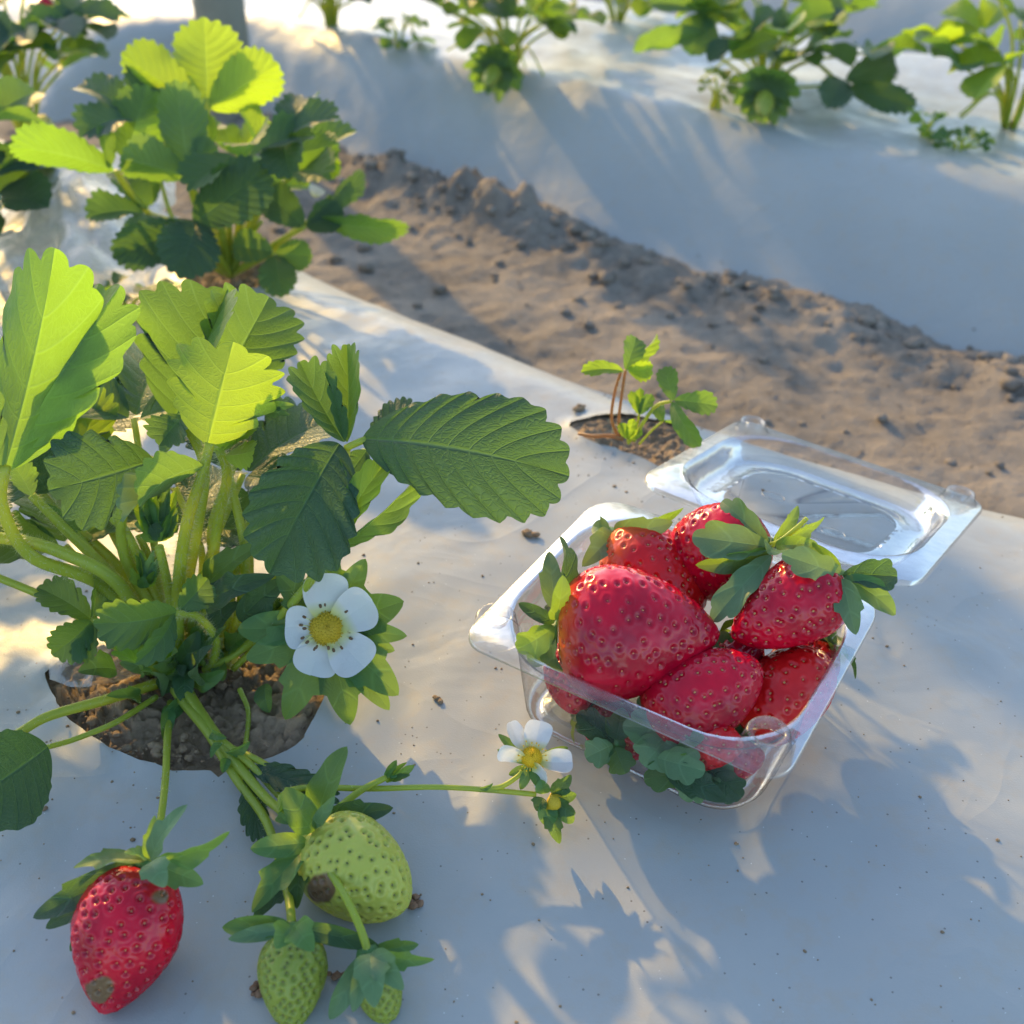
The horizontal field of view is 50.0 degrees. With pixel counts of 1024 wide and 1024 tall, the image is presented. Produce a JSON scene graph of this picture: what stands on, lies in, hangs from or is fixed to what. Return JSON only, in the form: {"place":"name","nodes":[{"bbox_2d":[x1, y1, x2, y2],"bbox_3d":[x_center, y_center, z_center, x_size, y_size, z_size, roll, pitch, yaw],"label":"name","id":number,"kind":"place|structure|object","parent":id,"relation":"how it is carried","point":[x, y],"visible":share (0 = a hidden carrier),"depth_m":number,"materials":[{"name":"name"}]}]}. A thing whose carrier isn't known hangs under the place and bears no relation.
{"place":"outdoors","nodes":[
{"label":"outdoors","id":0,"kind":"place"},
{"bbox_2d":[0,194,3,211],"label":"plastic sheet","id":1,"kind":"object","parent":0,"point":[1,205],"visible":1,"depth_m":0.60,"materials":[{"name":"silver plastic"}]},
{"bbox_2d":[93,271,181,322],"bbox_3d":[-0.280,-0.161,0.829,0.078,0.035,0.075,-23,42,-29],"label":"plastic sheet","id":2,"kind":"object","parent":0,"point":[116,277],"visible":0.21,"depth_m":0.84,"materials":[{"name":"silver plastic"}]},
{"bbox_2d":[0,140,1023,1023],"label":"front mulched bed","id":3,"kind":"object","parent":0,"point":[692,924],"visible":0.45,"depth_m":0.46,"materials":[{"name":"white plastic"}]},
{"bbox_2d":[0,75,58,233],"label":"strawberry plant","id":4,"kind":"object","parent":3,"relation":"on","point":[25,186],"visible":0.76,"depth_m":0.90,"materials":[{"name":"green plant"}]},
{"bbox_2d":[0,0,130,127],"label":"strawberry plant","id":5,"kind":"object","parent":3,"relation":"on","point":[23,35],"visible":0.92,"depth_m":1.12,"materials":[{"name":"green plant"}]},
{"bbox_2d":[0,148,175,293],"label":"plastic sheet","id":6,"kind":"object","parent":3,"relation":"on","point":[55,229],"visible":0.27,"depth_m":0.88,"materials":[{"name":"white plastic"}]},
{"bbox_2d":[33,805,229,1014],"bbox_3d":[-0.135,0.135,0.392,0.049,0.062,0.059,30,46,35],"label":"strawberry","id":7,"kind":"object","parent":3,"relation":"on","point":[123,914],"visible":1,"depth_m":0.38,"materials":[{"name":"red plant"}]},
{"bbox_2d":[45,646,323,776],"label":"hole soil","id":8,"kind":"structure","parent":3,"relation":"in","point":[273,732],"depth_m":0.50,"materials":[{"name":"brown soil"}]},
{"bbox_2d":[0,247,575,949],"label":"strawberry plant","id":9,"kind":"object","parent":8,"relation":"on","point":[86,371],"visible":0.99,"depth_m":0.46,"materials":[{"name":"green plant"}]},
{"bbox_2d":[185,260,264,289],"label":"hole soil","id":10,"kind":"structure","parent":3,"relation":"in","point":[248,277],"depth_m":0.90,"materials":[{"name":"brown soil"}]},
{"bbox_2d":[8,17,408,297],"bbox_3d":[-0.240,-0.269,0.845,0.263,0.185,0.212,-14,38,-19],"label":"strawberry plant","id":11,"kind":"object","parent":10,"relation":"on","point":[153,123],"visible":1,"depth_m":0.82,"materials":[{"name":"green plant"}]},
{"bbox_2d":[249,980,261,997],"bbox_3d":[-0.091,0.170,0.391,0.006,0.003,0.007,0,36,0],"label":"soil clod","id":12,"kind":"object","parent":3,"relation":"on","point":[254,988],"visible":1,"depth_m":0.39,"materials":[{"name":"brown soil"}]},
{"bbox_2d":[222,915,378,1023],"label":"strawberry","id":13,"kind":"object","parent":3,"relation":"on","point":[292,968],"visible":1,"depth_m":0.38,"materials":[{"name":"green plant"}]},
{"bbox_2d":[250,746,412,923],"bbox_3d":[-0.067,0.126,0.413,0.060,0.060,0.045,0,36,0],"label":"strawberry","id":14,"kind":"object","parent":3,"relation":"on","point":[354,846],"visible":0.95,"depth_m":0.41,"materials":[{"name":"green plant"}]},
{"bbox_2d":[327,970,344,980],"bbox_3d":[-0.062,0.167,0.397,0.009,0.003,0.006,0,36,0],"label":"soil clod","id":15,"kind":"object","parent":3,"relation":"on","point":[337,974],"visible":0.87,"depth_m":0.40,"materials":[{"name":"brown soil"}]},
{"bbox_2d":[328,938,433,1023],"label":"strawberry","id":16,"kind":"object","parent":3,"relation":"on","point":[370,982],"visible":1,"depth_m":0.38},
{"bbox_2d":[408,893,423,909],"bbox_3d":[-0.037,0.150,0.422,0.006,0.003,0.007,0,36,0],"label":"soil clod","id":17,"kind":"object","parent":3,"relation":"on","point":[415,902],"visible":1,"depth_m":0.42,"materials":[{"name":"brown soil"}]},
{"bbox_2d":[432,695,442,703],"bbox_3d":[-0.034,0.086,0.507,0.005,0.002,0.005,0,36,0],"label":"soil clod","id":18,"kind":"object","parent":3,"relation":"on","point":[438,698],"visible":1,"depth_m":0.51,"materials":[{"name":"brown soil"}]},
{"bbox_2d":[0,394,1021,1023],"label":"soil crumbs","id":19,"kind":"object","parent":3,"relation":"on","point":[156,748],"visible":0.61,"depth_m":0.49,"materials":[{"name":"brown soil"}]},
{"bbox_2d":[522,528,539,537],"bbox_3d":[0.011,0.012,0.612,0.011,0.004,0.007,0,36,0],"label":"soil clod","id":20,"kind":"object","parent":3,"relation":"on","point":[527,532],"visible":1,"depth_m":0.61,"materials":[{"name":"brown soil"}]},
{"bbox_2d":[573,404,585,410],"bbox_3d":[0.044,-0.069,0.722,0.009,0.004,0.008,0,36,0],"label":"soil clod","id":21,"kind":"object","parent":3,"relation":"on","point":[579,407],"visible":1,"depth_m":0.72,"materials":[{"name":"brown soil"}]},
{"bbox_2d":[569,416,698,468],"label":"hole soil","id":22,"kind":"structure","parent":3,"relation":"in","point":[676,449],"depth_m":0.69,"materials":[{"name":"brown soil"}]},
{"bbox_2d":[578,334,717,447],"bbox_3d":[0.074,-0.063,0.590,0.074,0.058,0.048,16,39,20],"label":"strawberry plant","id":23,"kind":"object","parent":22,"relation":"in","point":[638,365],"visible":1,"depth_m":0.58,"materials":[{"name":"green plant"}]},
{"bbox_2d":[473,417,975,808],"bbox_3d":[0.111,0.030,0.526,0.150,0.064,0.268,23,42,29],"label":"clamshell box","id":24,"kind":"object","parent":3,"relation":"on","point":[792,743],"visible":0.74,"depth_m":0.49,"materials":[{"name":"clear plastic"}]},
{"bbox_2d":[543,644,594,713],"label":"strawberry","id":25,"kind":"object","parent":24,"relation":"in","point":[566,696],"visible":0.44,"depth_m":0.46,"materials":[{"name":"red food"}]},
{"bbox_2d":[570,699,636,741],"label":"strawberry","id":26,"kind":"object","parent":24,"relation":"in","point":[606,709],"visible":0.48,"depth_m":0.46,"materials":[{"name":"red food"}]},
{"bbox_2d":[575,707,638,774],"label":"strawberry","id":27,"kind":"object","parent":24,"relation":"in","point":[609,742],"visible":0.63,"depth_m":0.45,"materials":[{"name":"green plant"}]},
{"bbox_2d":[515,536,719,701],"bbox_3d":[0.043,0.049,0.455,0.076,0.058,0.056,21,41,26],"label":"strawberry","id":28,"kind":"object","parent":24,"relation":"in","point":[616,633],"visible":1,"depth_m":0.44,"materials":[{"name":"red plant"}]},
{"bbox_2d":[582,508,706,608],"bbox_3d":[0.059,0.021,0.491,0.055,0.045,0.049,0,36,0],"label":"strawberry","id":29,"kind":"object","parent":24,"relation":"in","point":[643,543],"visible":0.6,"depth_m":0.48,"materials":[{"name":"red food"}]},
{"bbox_2d":[623,709,743,802],"bbox_3d":[0.071,0.094,0.441,0.032,0.024,0.047,-30,46,-35],"label":"strawberry","id":30,"kind":"object","parent":24,"relation":"in","point":[686,764],"visible":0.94,"depth_m":0.43,"materials":[{"name":"plant"}]},
{"bbox_2d":[637,647,763,743],"bbox_3d":[0.076,0.076,0.449,0.051,0.041,0.041,0,36,0],"label":"strawberry","id":31,"kind":"object","parent":24,"relation":"in","point":[707,690],"visible":0.96,"depth_m":0.43,"materials":[{"name":"red food"}]},
{"bbox_2d":[644,739,764,804],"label":"strawberry","id":32,"kind":"object","parent":24,"relation":"in","point":[728,780],"visible":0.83,"depth_m":0.44,"materials":[{"name":"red plant"}]},
{"bbox_2d":[713,619,764,660],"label":"strawberry","id":33,"kind":"object","parent":24,"relation":"in","point":[725,640],"visible":0.3,"depth_m":0.47,"materials":[{"name":"red food"}]},
{"bbox_2d":[671,498,823,622],"bbox_3d":[0.095,0.021,0.473,0.064,0.054,0.062,16,39,20],"label":"strawberry","id":34,"kind":"object","parent":24,"relation":"in","point":[727,549],"visible":0.84,"depth_m":0.46,"materials":[{"name":"red food"}]},
{"bbox_2d":[735,645,836,746],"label":"strawberry","id":35,"kind":"object","parent":24,"relation":"in","point":[793,677],"visible":0.79,"depth_m":0.45,"materials":[{"name":"red food"}]},
{"bbox_2d":[771,635,837,682],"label":"strawberry","id":36,"kind":"object","parent":24,"relation":"in","point":[828,639],"visible":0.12,"depth_m":0.48,"materials":[{"name":"red food"}]},
{"bbox_2d":[731,542,897,648],"bbox_3d":[0.125,0.034,0.456,0.068,0.049,0.041,0,36,0],"label":"strawberry","id":37,"kind":"object","parent":24,"relation":"in","point":[802,595],"visible":1,"depth_m":0.45,"materials":[{"name":"red food"}]},
{"bbox_2d":[817,631,856,678],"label":"strawberry","id":38,"kind":"object","parent":24,"relation":"in","point":[847,652],"visible":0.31,"depth_m":0.48,"materials":[{"name":"green plant"}]},
{"bbox_2d":[0,0,1023,356],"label":"mulched bed","id":39,"kind":"object","parent":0,"point":[608,130],"visible":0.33,"depth_m":1.27,"materials":[{"name":"white plastic"}]},
{"bbox_2d":[37,0,58,5],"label":"strawberry","id":40,"kind":"object","parent":39,"relation":"on","point":[48,2],"visible":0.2,"depth_m":1.72,"materials":[{"name":"red plant"}]},
{"bbox_2d":[192,0,249,122],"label":"support post","id":41,"kind":"object","parent":39,"relation":"on","point":[232,13],"visible":0.06,"depth_m":1.46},
{"bbox_2d":[298,0,371,26],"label":"strawberry plant","id":42,"kind":"object","parent":39,"relation":"on","point":[330,9],"visible":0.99,"depth_m":1.60,"materials":[{"name":"green plant"}]},
{"bbox_2d":[373,12,435,48],"bbox_3d":[-0.148,-0.655,1.493,0.086,0.053,0.076,0,36,0],"label":"strawberry plant","id":43,"kind":"object","parent":39,"relation":"on","point":[385,42],"visible":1,"depth_m":1.49,"materials":[{"name":"green plant"}]},
{"bbox_2d":[463,43,523,102],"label":"strawberry","id":44,"kind":"object","parent":39,"relation":"on","point":[496,70],"visible":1,"depth_m":1.36,"materials":[{"name":"green plant"}]},
{"bbox_2d":[426,0,607,75],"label":"strawberry plant","id":45,"kind":"object","parent":39,"relation":"on","point":[556,18],"visible":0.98,"depth_m":1.36,"materials":[{"name":"green plant"}]},
{"bbox_2d":[604,0,652,21],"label":"strawberry plant","id":46,"kind":"object","parent":39,"relation":"on","point":[641,8],"visible":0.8,"depth_m":1.60,"materials":[{"name":"green plant"}]},
{"bbox_2d":[697,66,741,110],"bbox_3d":[0.240,-0.491,1.275,0.053,0.045,0.040,19,40,24],"label":"strawberry plant","id":47,"kind":"object","parent":39,"relation":"on","point":[732,88],"visible":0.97,"depth_m":1.27,"materials":[{"name":"green plant"}]},
{"bbox_2d":[733,65,800,124],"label":"strawberry","id":48,"kind":"object","parent":39,"relation":"on","point":[763,94],"visible":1,"depth_m":1.21,"materials":[{"name":"green plant"}]},
{"bbox_2d":[633,0,927,114],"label":"strawberry plant","id":49,"kind":"object","parent":39,"relation":"on","point":[871,74],"visible":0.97,"depth_m":1.25,"materials":[{"name":"green plant"}]},
{"bbox_2d":[907,107,947,137],"bbox_3d":[0.444,-0.411,1.174,0.045,0.034,0.048,0,36,0],"label":"strawberry plant","id":50,"kind":"object","parent":39,"relation":"on","point":[915,117],"visible":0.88,"depth_m":1.17,"materials":[{"name":"green plant"}]},
{"bbox_2d":[927,125,995,151],"bbox_3d":[0.469,-0.386,1.143,0.069,0.029,0.050,0,36,0],"label":"strawberry plant","id":51,"kind":"object","parent":39,"relation":"on","point":[941,134],"visible":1,"depth_m":1.14,"materials":[{"name":"green plant"}]},
{"bbox_2d":[901,0,1023,129],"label":"strawberry plant","id":52,"kind":"object","parent":39,"relation":"on","point":[945,36],"visible":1,"depth_m":1.19,"materials":[{"name":"green plant"}]},
{"bbox_2d":[0,116,1023,518],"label":"soil path","id":53,"kind":"structure","parent":0,"point":[814,358],"depth_m":1.05,"materials":[{"name":"brown soil"}]},
{"bbox_2d":[170,113,1023,496],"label":"soil clods","id":54,"kind":"object","parent":53,"relation":"on","point":[868,321],"visible":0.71,"depth_m":1.12,"materials":[{"name":"brown soil"}]},
{"bbox_2d":[586,0,1023,69],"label":"mulched bed","id":55,"kind":"object","parent":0,"point":[876,26],"visible":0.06,"depth_m":1.82,"materials":[{"name":"white plastic"}]}
]}

